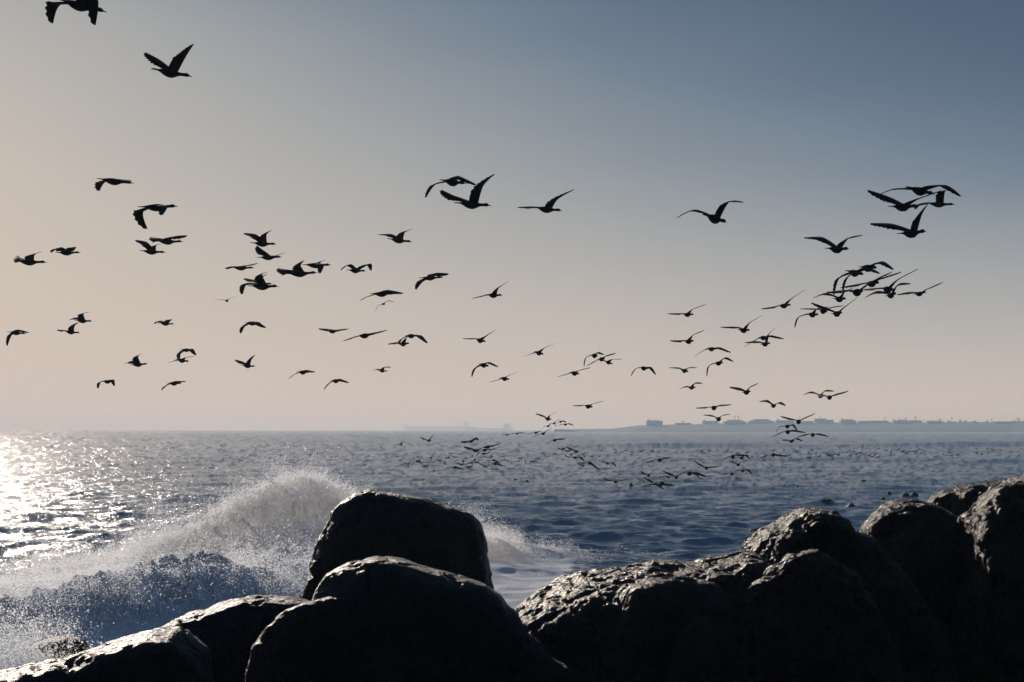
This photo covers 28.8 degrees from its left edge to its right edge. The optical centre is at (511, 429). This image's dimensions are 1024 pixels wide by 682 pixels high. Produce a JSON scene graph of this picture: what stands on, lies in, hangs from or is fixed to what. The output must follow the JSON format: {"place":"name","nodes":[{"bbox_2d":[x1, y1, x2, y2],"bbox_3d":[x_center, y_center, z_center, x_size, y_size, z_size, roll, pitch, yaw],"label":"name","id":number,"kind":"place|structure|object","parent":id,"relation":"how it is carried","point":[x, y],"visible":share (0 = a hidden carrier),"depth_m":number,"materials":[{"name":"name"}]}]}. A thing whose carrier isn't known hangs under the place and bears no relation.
{"place":"outdoors","nodes":[
{"label":"outdoors","id":0,"kind":"place"},
{"bbox_2d":[6,329,28,345],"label":"cormorant","id":1,"kind":"object","parent":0,"point":[16,332],"visible":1,"depth_m":61.24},
{"bbox_2d":[14,252,46,265],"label":"cormorant","id":2,"kind":"object","parent":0,"point":[28,260],"visible":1,"depth_m":38.62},
{"bbox_2d":[0,490,111,669],"label":"corner splash","id":3,"kind":"object","parent":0,"point":[6,661],"depth_m":20.10,"materials":[{"name":"liquid"}]},
{"bbox_2d":[50,247,80,255],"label":"cormorant","id":4,"kind":"object","parent":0,"point":[67,251],"visible":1,"depth_m":49.64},
{"bbox_2d":[57,322,78,334],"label":"cormorant","id":5,"kind":"object","parent":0,"point":[70,330],"visible":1,"depth_m":69.14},
{"bbox_2d":[45,0,106,24],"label":"cormorant","id":6,"kind":"object","parent":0,"point":[90,6],"visible":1,"depth_m":24.60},
{"bbox_2d":[70,312,90,322],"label":"cormorant","id":7,"kind":"object","parent":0,"point":[80,318],"visible":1,"depth_m":69.91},
{"bbox_2d":[97,379,114,387],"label":"cormorant","id":8,"kind":"object","parent":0,"point":[112,381],"visible":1,"depth_m":77.81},
{"bbox_2d":[94,178,133,190],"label":"cormorant","id":9,"kind":"object","parent":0,"point":[111,181],"visible":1,"depth_m":34.32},
{"bbox_2d":[125,355,146,366],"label":"cormorant","id":10,"kind":"object","parent":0,"point":[135,362],"visible":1,"depth_m":68.25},
{"bbox_2d":[135,240,165,254],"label":"cormorant","id":11,"kind":"object","parent":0,"point":[150,250],"visible":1,"depth_m":46.82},
{"bbox_2d":[132,204,177,228],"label":"cormorant","id":12,"kind":"object","parent":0,"point":[139,217],"visible":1,"depth_m":31.84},
{"bbox_2d":[154,319,172,325],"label":"cormorant","id":13,"kind":"object","parent":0,"point":[165,323],"visible":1,"depth_m":78.67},
{"bbox_2d":[149,235,186,244],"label":"cormorant","id":14,"kind":"object","parent":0,"point":[168,241],"visible":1,"depth_m":44.17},
{"bbox_2d":[144,44,193,77],"bbox_3d":[-5.010,-5.343,29.005,0.976,0.433,0.532,0,0,12],"label":"cormorant","id":15,"kind":"object","parent":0,"point":[171,70],"visible":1,"depth_m":28.96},
{"bbox_2d":[161,381,185,389],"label":"cormorant","id":16,"kind":"object","parent":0,"point":[174,383],"visible":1,"depth_m":71.77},
{"bbox_2d":[171,356,193,362],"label":"cormorant","id":17,"kind":"object","parent":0,"point":[182,360],"visible":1,"depth_m":71.31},
{"bbox_2d":[176,348,195,358],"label":"cormorant","id":18,"kind":"object","parent":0,"point":[192,351],"visible":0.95,"depth_m":79.47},
{"bbox_2d":[0,408,373,650],"label":"spray","id":19,"kind":"object","parent":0,"point":[146,539],"depth_m":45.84,"materials":[{"name":"liquid"}]},
{"bbox_2d":[0,434,379,643],"label":"torn water","id":20,"kind":"structure","parent":0,"point":[188,525],"depth_m":46.47,"materials":[{"name":"liquid"}]},
{"bbox_2d":[224,263,256,270],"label":"cormorant","id":21,"kind":"object","parent":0,"point":[242,268],"visible":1,"depth_m":51.44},
{"bbox_2d":[235,355,254,367],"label":"cormorant","id":22,"kind":"object","parent":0,"point":[247,364],"visible":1,"depth_m":74.47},
{"bbox_2d":[239,321,265,332],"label":"cormorant","id":23,"kind":"object","parent":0,"point":[252,323],"visible":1,"depth_m":66.24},
{"bbox_2d":[243,274,270,284],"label":"cormorant","id":24,"kind":"object","parent":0,"point":[249,280],"visible":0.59,"depth_m":55.69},
{"bbox_2d":[239,272,278,293],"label":"cormorant","id":25,"kind":"object","parent":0,"point":[260,284],"visible":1,"depth_m":37.58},
{"bbox_2d":[244,230,276,246],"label":"cormorant","id":26,"kind":"object","parent":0,"point":[261,240],"visible":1,"depth_m":44.62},
{"bbox_2d":[255,246,284,259],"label":"cormorant","id":27,"kind":"object","parent":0,"point":[263,253],"visible":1,"depth_m":50.00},
{"bbox_2d":[276,261,316,276],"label":"cormorant","id":28,"kind":"object","parent":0,"point":[297,271],"visible":1,"depth_m":38.72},
{"bbox_2d":[217,450,376,527],"label":"crest mist","id":29,"kind":"structure","parent":0,"point":[310,450],"depth_m":52.03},
{"bbox_2d":[290,370,313,377],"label":"cormorant","id":30,"kind":"object","parent":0,"point":[302,372],"visible":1,"depth_m":69.52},
{"bbox_2d":[302,260,329,272],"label":"cormorant","id":31,"kind":"object","parent":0,"point":[318,266],"visible":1,"depth_m":43.29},
{"bbox_2d":[318,328,346,333],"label":"cormorant","id":32,"kind":"object","parent":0,"point":[331,330],"visible":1,"depth_m":71.58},
{"bbox_2d":[324,379,348,388],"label":"cormorant","id":33,"kind":"object","parent":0,"point":[337,380],"visible":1,"depth_m":71.62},
{"bbox_2d":[341,264,371,272],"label":"cormorant","id":34,"kind":"object","parent":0,"point":[353,269],"visible":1,"depth_m":54.79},
{"bbox_2d":[343,330,386,340],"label":"cormorant","id":35,"kind":"object","parent":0,"point":[365,335],"visible":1,"depth_m":48.66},
{"bbox_2d":[360,290,402,300],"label":"cormorant","id":36,"kind":"object","parent":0,"point":[383,293],"visible":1,"depth_m":46.08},
{"bbox_2d":[378,229,410,243],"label":"cormorant","id":37,"kind":"object","parent":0,"point":[398,238],"visible":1,"depth_m":46.06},
{"bbox_2d":[389,337,408,345],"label":"cormorant","id":38,"kind":"object","parent":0,"point":[403,343],"visible":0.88,"depth_m":69.15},
{"bbox_2d":[398,334,427,343],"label":"cormorant","id":39,"kind":"object","parent":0,"point":[421,337],"visible":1,"depth_m":66.57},
{"bbox_2d":[415,273,448,288],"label":"cormorant","id":40,"kind":"object","parent":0,"point":[430,277],"visible":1,"depth_m":51.44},
{"bbox_2d":[425,176,475,196],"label":"cormorant","id":41,"kind":"object","parent":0,"point":[452,181],"visible":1,"depth_m":33.51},
{"bbox_2d":[439,174,494,208],"bbox_3d":[-0.707,-3.675,30.907,1.028,0.506,0.487,0,0,16],"label":"cormorant","id":42,"kind":"object","parent":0,"point":[472,201],"visible":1,"depth_m":30.82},
{"bbox_2d":[461,437,478,442],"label":"cormorant","id":43,"kind":"object","parent":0,"point":[472,440],"visible":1,"depth_m":104.32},
{"bbox_2d":[463,329,496,342],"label":"cormorant","id":44,"kind":"object","parent":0,"point":[480,340],"visible":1,"depth_m":62.59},
{"bbox_2d":[471,362,497,375],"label":"cormorant","id":45,"kind":"object","parent":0,"point":[483,365],"visible":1,"depth_m":64.64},
{"bbox_2d":[476,443,499,451],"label":"cormorant","id":46,"kind":"object","parent":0,"point":[488,446],"visible":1,"depth_m":89.10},
{"bbox_2d":[472,283,505,298],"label":"cormorant","id":47,"kind":"object","parent":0,"point":[493,294],"visible":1,"depth_m":50.44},
{"bbox_2d":[0,430,1023,667],"bbox_3d":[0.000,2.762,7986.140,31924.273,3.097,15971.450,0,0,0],"label":"sea","id":48,"kind":"structure","parent":0,"point":[685,518],"depth_m":140.74,"materials":[{"name":"blue liquid"}]},
{"bbox_2d":[21,636,90,663],"bbox_3d":[-4.534,2.775,21.617,1.813,1.060,0.900,0,0,0],"label":"boulder","id":49,"kind":"object","parent":48,"relation":"in","point":[73,650],"visible":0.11,"depth_m":21.38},
{"bbox_2d":[300,489,493,600],"bbox_3d":[-1.400,1.950,24.332,2.417,2.454,1.657,0,0,0],"label":"boulder","id":50,"kind":"object","parent":48,"relation":"in","point":[417,529],"visible":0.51,"depth_m":23.73,"materials":[{"name":"stone"}]},
{"bbox_2d":[404,422,475,429],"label":"cargo ship","id":51,"kind":"object","parent":48,"relation":"on","point":[436,427],"visible":0.8,"depth_m":12485.67,"materials":[{"name":"paint"}]},
{"bbox_2d":[464,423,512,429],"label":"cargo ship","id":52,"kind":"object","parent":48,"relation":"on","point":[505,426],"visible":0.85,"depth_m":9985.61,"materials":[{"name":"paint"}]},
{"bbox_2d":[446,490,663,563],"label":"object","id":53,"kind":"object","parent":48,"relation":"on","point":[506,537],"depth_m":57.06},
{"bbox_2d":[0,0,1023,429],"label":"sky","id":54,"kind":"structure","parent":0,"point":[326,127],"materials":[{"name":"blue"}]},
{"bbox_2d":[526,344,552,355],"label":"cormorant","id":55,"kind":"object","parent":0,"point":[538,353],"visible":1,"depth_m":67.06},
{"bbox_2d":[517,189,574,212],"bbox_3d":[0.616,-4.276,37.392,1.187,0.416,0.496,0,0,13],"label":"cormorant","id":56,"kind":"object","parent":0,"point":[548,207],"visible":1,"depth_m":37.32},
{"bbox_2d":[558,367,590,376],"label":"cormorant","id":57,"kind":"object","parent":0,"point":[574,373],"visible":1,"depth_m":65.88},
{"bbox_2d":[572,401,601,408],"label":"cormorant","id":58,"kind":"object","parent":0,"point":[588,406],"visible":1,"depth_m":72.61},
{"bbox_2d":[584,352,603,364],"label":"cormorant","id":59,"kind":"object","parent":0,"point":[594,355],"visible":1,"depth_m":65.98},
{"bbox_2d":[587,353,614,365],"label":"cormorant","id":60,"kind":"object","parent":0,"point":[601,358],"visible":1,"depth_m":70.11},
{"bbox_2d":[631,366,655,375],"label":"cormorant","id":61,"kind":"object","parent":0,"point":[643,368],"visible":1,"depth_m":69.13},
{"bbox_2d":[643,481,673,486],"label":"cormorant","id":62,"kind":"object","parent":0,"point":[661,483],"visible":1,"depth_m":62.65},
{"bbox_2d":[646,457,670,462],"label":"cormorant","id":63,"kind":"object","parent":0,"point":[659,459],"visible":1,"depth_m":77.43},
{"bbox_2d":[663,471,682,478],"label":"cormorant","id":64,"kind":"object","parent":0,"point":[675,476],"visible":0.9,"depth_m":85.10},
{"bbox_2d":[669,367,696,372],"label":"cormorant","id":65,"kind":"object","parent":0,"point":[684,370],"visible":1,"depth_m":73.73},
{"bbox_2d":[667,304,705,316],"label":"cormorant","id":66,"kind":"object","parent":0,"point":[687,314],"visible":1,"depth_m":57.80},
{"bbox_2d":[670,330,703,343],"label":"cormorant","id":67,"kind":"object","parent":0,"point":[688,341],"visible":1,"depth_m":62.19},
{"bbox_2d":[680,382,701,389],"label":"cormorant","id":68,"kind":"object","parent":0,"point":[692,387],"visible":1,"depth_m":84.18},
{"bbox_2d":[681,471,706,476],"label":"cormorant","id":69,"kind":"object","parent":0,"point":[689,473],"visible":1,"depth_m":69.49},
{"bbox_2d":[695,461,718,469],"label":"cormorant","id":70,"kind":"object","parent":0,"point":[706,467],"visible":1,"depth_m":87.31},
{"bbox_2d":[677,200,741,223],"bbox_3d":[2.834,-3.111,28.541,0.928,0.324,0.611,0,0,0],"label":"cormorant","id":71,"kind":"object","parent":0,"point":[714,219],"visible":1,"depth_m":28.47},
{"bbox_2d":[696,404,730,409],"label":"cormorant","id":72,"kind":"object","parent":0,"point":[713,407],"visible":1,"depth_m":65.87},
{"bbox_2d":[697,347,730,354],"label":"cormorant","id":73,"kind":"object","parent":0,"point":[714,348],"visible":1,"depth_m":57.48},
{"bbox_2d":[705,414,728,420],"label":"cormorant","id":74,"kind":"object","parent":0,"point":[718,418],"visible":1,"depth_m":74.56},
{"bbox_2d":[706,357,733,375],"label":"cormorant","id":75,"kind":"object","parent":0,"point":[718,363],"visible":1,"depth_m":57.31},
{"bbox_2d":[720,454,748,461],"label":"cormorant","id":76,"kind":"object","parent":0,"point":[732,456],"visible":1,"depth_m":79.54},
{"bbox_2d":[721,316,760,332],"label":"cormorant","id":77,"kind":"object","parent":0,"point":[744,330],"visible":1,"depth_m":49.35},
{"bbox_2d":[730,383,758,394],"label":"cormorant","id":78,"kind":"object","parent":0,"point":[746,392],"visible":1,"depth_m":66.09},
{"bbox_2d":[745,328,774,346],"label":"cormorant","id":79,"kind":"object","parent":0,"point":[765,343],"visible":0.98,"depth_m":56.60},
{"bbox_2d":[746,335,783,345],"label":"cormorant","id":80,"kind":"object","parent":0,"point":[764,337],"visible":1,"depth_m":54.29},
{"bbox_2d":[759,400,785,407],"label":"cormorant","id":81,"kind":"object","parent":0,"point":[772,405],"visible":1,"depth_m":75.14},
{"bbox_2d":[760,453,786,457],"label":"cormorant","id":82,"kind":"object","parent":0,"point":[773,454],"visible":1,"depth_m":81.30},
{"bbox_2d":[761,289,805,308],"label":"cormorant","id":83,"kind":"object","parent":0,"point":[785,305],"visible":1,"depth_m":50.32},
{"bbox_2d":[554,421,1023,431],"bbox_3d":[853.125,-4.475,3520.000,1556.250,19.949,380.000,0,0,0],"label":"headland","id":84,"kind":"structure","parent":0,"point":[941,427],"depth_m":3381.25,"materials":[{"name":"grey"}]},
{"bbox_2d":[646,419,662,425],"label":"house","id":85,"kind":"structure","parent":84,"relation":"on","point":[654,423],"depth_m":3431.00,"materials":[{"name":"grey paint"}]},
{"bbox_2d":[702,420,717,423],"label":"house","id":86,"kind":"structure","parent":84,"relation":"on","point":[709,422],"depth_m":3467.00,"materials":[{"name":"white paint"}]},
{"bbox_2d":[723,420,745,424],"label":"house","id":87,"kind":"structure","parent":84,"relation":"on","point":[733,422],"depth_m":3429.17,"materials":[{"name":"beige paint"}]},
{"bbox_2d":[747,419,774,423],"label":"house","id":88,"kind":"structure","parent":84,"relation":"on","point":[760,421],"depth_m":3445.73,"materials":[{"name":"white paint"}]},
{"bbox_2d":[775,419,794,422],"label":"house","id":89,"kind":"structure","parent":84,"relation":"on","point":[784,421],"depth_m":3466.72,"materials":[{"name":"white paint"}]},
{"bbox_2d":[814,419,825,423],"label":"house","id":90,"kind":"structure","parent":84,"relation":"on","point":[819,421],"depth_m":3449.00,"materials":[{"name":"white paint"}]},
{"bbox_2d":[839,418,855,423],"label":"house","id":91,"kind":"structure","parent":84,"relation":"on","point":[846,421],"depth_m":3431.00,"materials":[{"name":"beige paint"}]},
{"bbox_2d":[926,421,940,423],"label":"house","id":92,"kind":"structure","parent":84,"relation":"on","point":[933,422],"depth_m":3431.00,"materials":[{"name":"beige paint"}]},
{"bbox_2d":[992,421,1012,422],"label":"house","id":93,"kind":"structure","parent":84,"relation":"on","point":[1002,421],"depth_m":3430.88,"materials":[{"name":"beige paint"}]},
{"bbox_2d":[773,430,805,436],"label":"cormorant","id":94,"kind":"object","parent":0,"point":[787,431],"visible":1,"depth_m":71.41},
{"bbox_2d":[781,413,814,423],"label":"cormorant","id":95,"kind":"object","parent":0,"point":[798,421],"visible":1,"depth_m":65.06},
{"bbox_2d":[794,308,819,326],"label":"cormorant","id":96,"kind":"object","parent":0,"point":[812,314],"visible":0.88,"depth_m":47.95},
{"bbox_2d":[800,421,813,423],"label":"house","id":97,"kind":"structure","parent":0,"point":[807,422],"depth_m":3431.00,"materials":[{"name":"beige paint"}]},
{"bbox_2d":[798,433,828,436],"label":"cormorant","id":98,"kind":"object","parent":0,"point":[812,434],"visible":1,"depth_m":76.81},
{"bbox_2d":[804,390,832,397],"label":"cormorant","id":99,"kind":"object","parent":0,"point":[818,394],"visible":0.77,"depth_m":67.97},
{"bbox_2d":[801,305,843,313],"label":"cormorant","id":100,"kind":"object","parent":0,"point":[823,311],"visible":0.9,"depth_m":51.12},
{"bbox_2d":[804,235,861,252],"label":"cormorant","id":101,"kind":"object","parent":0,"point":[838,248],"visible":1,"depth_m":32.49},
{"bbox_2d":[818,391,847,399],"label":"cormorant","id":102,"kind":"object","parent":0,"point":[829,397],"visible":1,"depth_m":67.10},
{"bbox_2d":[811,298,855,316],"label":"cormorant","id":103,"kind":"object","parent":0,"point":[837,313],"visible":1,"depth_m":43.82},
{"bbox_2d":[814,288,852,301],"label":"cormorant","id":104,"kind":"object","parent":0,"point":[840,298],"visible":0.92,"depth_m":42.16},
{"bbox_2d":[833,269,879,294],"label":"cormorant","id":105,"kind":"object","parent":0,"point":[856,274],"visible":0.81,"depth_m":36.02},
{"bbox_2d":[827,272,891,295],"bbox_3d":[5.936,-2.480,34.036,1.050,0.410,0.603,0,0,0],"label":"cormorant","id":106,"kind":"object","parent":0,"point":[856,292],"visible":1,"depth_m":33.96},
{"bbox_2d":[842,261,893,290],"bbox_3d":[6.057,-2.613,33.919,0.861,0.493,0.618,0,0,8],"label":"cormorant","id":107,"kind":"object","parent":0,"point":[867,268],"visible":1,"depth_m":33.85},
{"bbox_2d":[841,272,900,287],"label":"cormorant","id":108,"kind":"object","parent":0,"point":[873,284],"visible":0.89,"depth_m":38.30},
{"bbox_2d":[865,283,910,298],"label":"cormorant","id":109,"kind":"object","parent":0,"point":[891,295],"visible":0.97,"depth_m":44.37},
{"bbox_2d":[863,269,917,292],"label":"cormorant","id":110,"kind":"object","parent":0,"point":[887,289],"visible":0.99,"depth_m":36.04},
{"bbox_2d":[871,203,928,237],"bbox_3d":[5.549,-2.982,28.554,0.824,0.472,0.595,0,0,8],"label":"cormorant","id":111,"kind":"object","parent":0,"point":[913,231],"visible":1,"depth_m":28.54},
{"bbox_2d":[868,190,941,211],"bbox_3d":[5.919,-3.473,30.047,1.086,0.363,0.492,0,0,6],"label":"cormorant","id":112,"kind":"object","parent":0,"point":[900,206],"visible":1,"depth_m":30.09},
{"bbox_2d":[879,185,960,196],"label":"cormorant","id":113,"kind":"object","parent":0,"point":[919,191],"visible":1,"depth_m":29.60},
{"bbox_2d":[897,282,942,295],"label":"cormorant","id":114,"kind":"object","parent":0,"point":[918,293],"visible":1,"depth_m":53.13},
{"bbox_2d":[914,190,954,209],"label":"cormorant","id":115,"kind":"object","parent":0,"point":[939,202],"visible":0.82,"depth_m":42.41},
{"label":"ground","id":116,"kind":"structure","parent":0,"visible":0},
{"bbox_2d":[0,626,214,681],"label":"boulder","id":117,"kind":"object","parent":116,"relation":"on","point":[170,654],"visible":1,"depth_m":15.17,"materials":[{"name":"stone"}]},
{"bbox_2d":[162,595,308,681],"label":"boulder","id":118,"kind":"object","parent":116,"relation":"on","point":[227,633],"visible":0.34,"depth_m":16.66,"materials":[{"name":"stone"}]},
{"bbox_2d":[245,596,448,681],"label":"boulder","id":119,"kind":"object","parent":116,"relation":"on","point":[325,639],"visible":0.9,"depth_m":14.61,"materials":[{"name":"stone"}]},
{"bbox_2d":[311,556,603,681],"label":"boulder","id":120,"kind":"object","parent":116,"relation":"on","point":[471,630],"visible":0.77,"depth_m":14.71,"materials":[{"name":"stone"}]},
{"bbox_2d":[515,549,773,673],"bbox_3d":[1.130,1.887,15.999,2.490,1.807,1.781,0,0,0],"label":"boulder","id":121,"kind":"object","parent":116,"relation":"on","point":[570,618],"visible":0.38,"depth_m":15.63,"materials":[{"name":"stone"}]},
{"bbox_2d":[596,575,752,681],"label":"boulder","id":122,"kind":"object","parent":116,"relation":"on","point":[653,616],"visible":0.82,"depth_m":15.11,"materials":[{"name":"stone"}]},
{"bbox_2d":[736,549,906,681],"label":"boulder","id":123,"kind":"object","parent":116,"relation":"on","point":[811,615],"visible":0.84,"depth_m":15.29,"materials":[{"name":"stone"}]},
{"bbox_2d":[741,507,960,681],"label":"boulder","id":124,"kind":"object","parent":116,"relation":"on","point":[925,651],"visible":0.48,"depth_m":16.07,"materials":[{"name":"stone"}]},
{"bbox_2d":[859,498,965,651],"bbox_3d":[3.915,1.793,18.113,1.835,2.324,1.524,0,0,0],"label":"boulder","id":125,"kind":"object","parent":116,"relation":"on","point":[916,542],"visible":0.2,"depth_m":17.59,"materials":[{"name":"stone"}]},
{"bbox_2d":[927,478,1006,516],"bbox_3d":[5.530,1.606,20.601,2.817,2.200,1.331,0,0,0],"label":"boulder","id":126,"kind":"object","parent":116,"relation":"on","point":[958,500],"visible":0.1,"depth_m":20.34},
{"bbox_2d":[951,474,1023,681],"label":"boulder","id":127,"kind":"object","parent":116,"relation":"on","point":[987,622],"visible":0.92,"depth_m":16.67,"materials":[{"name":"stone"}]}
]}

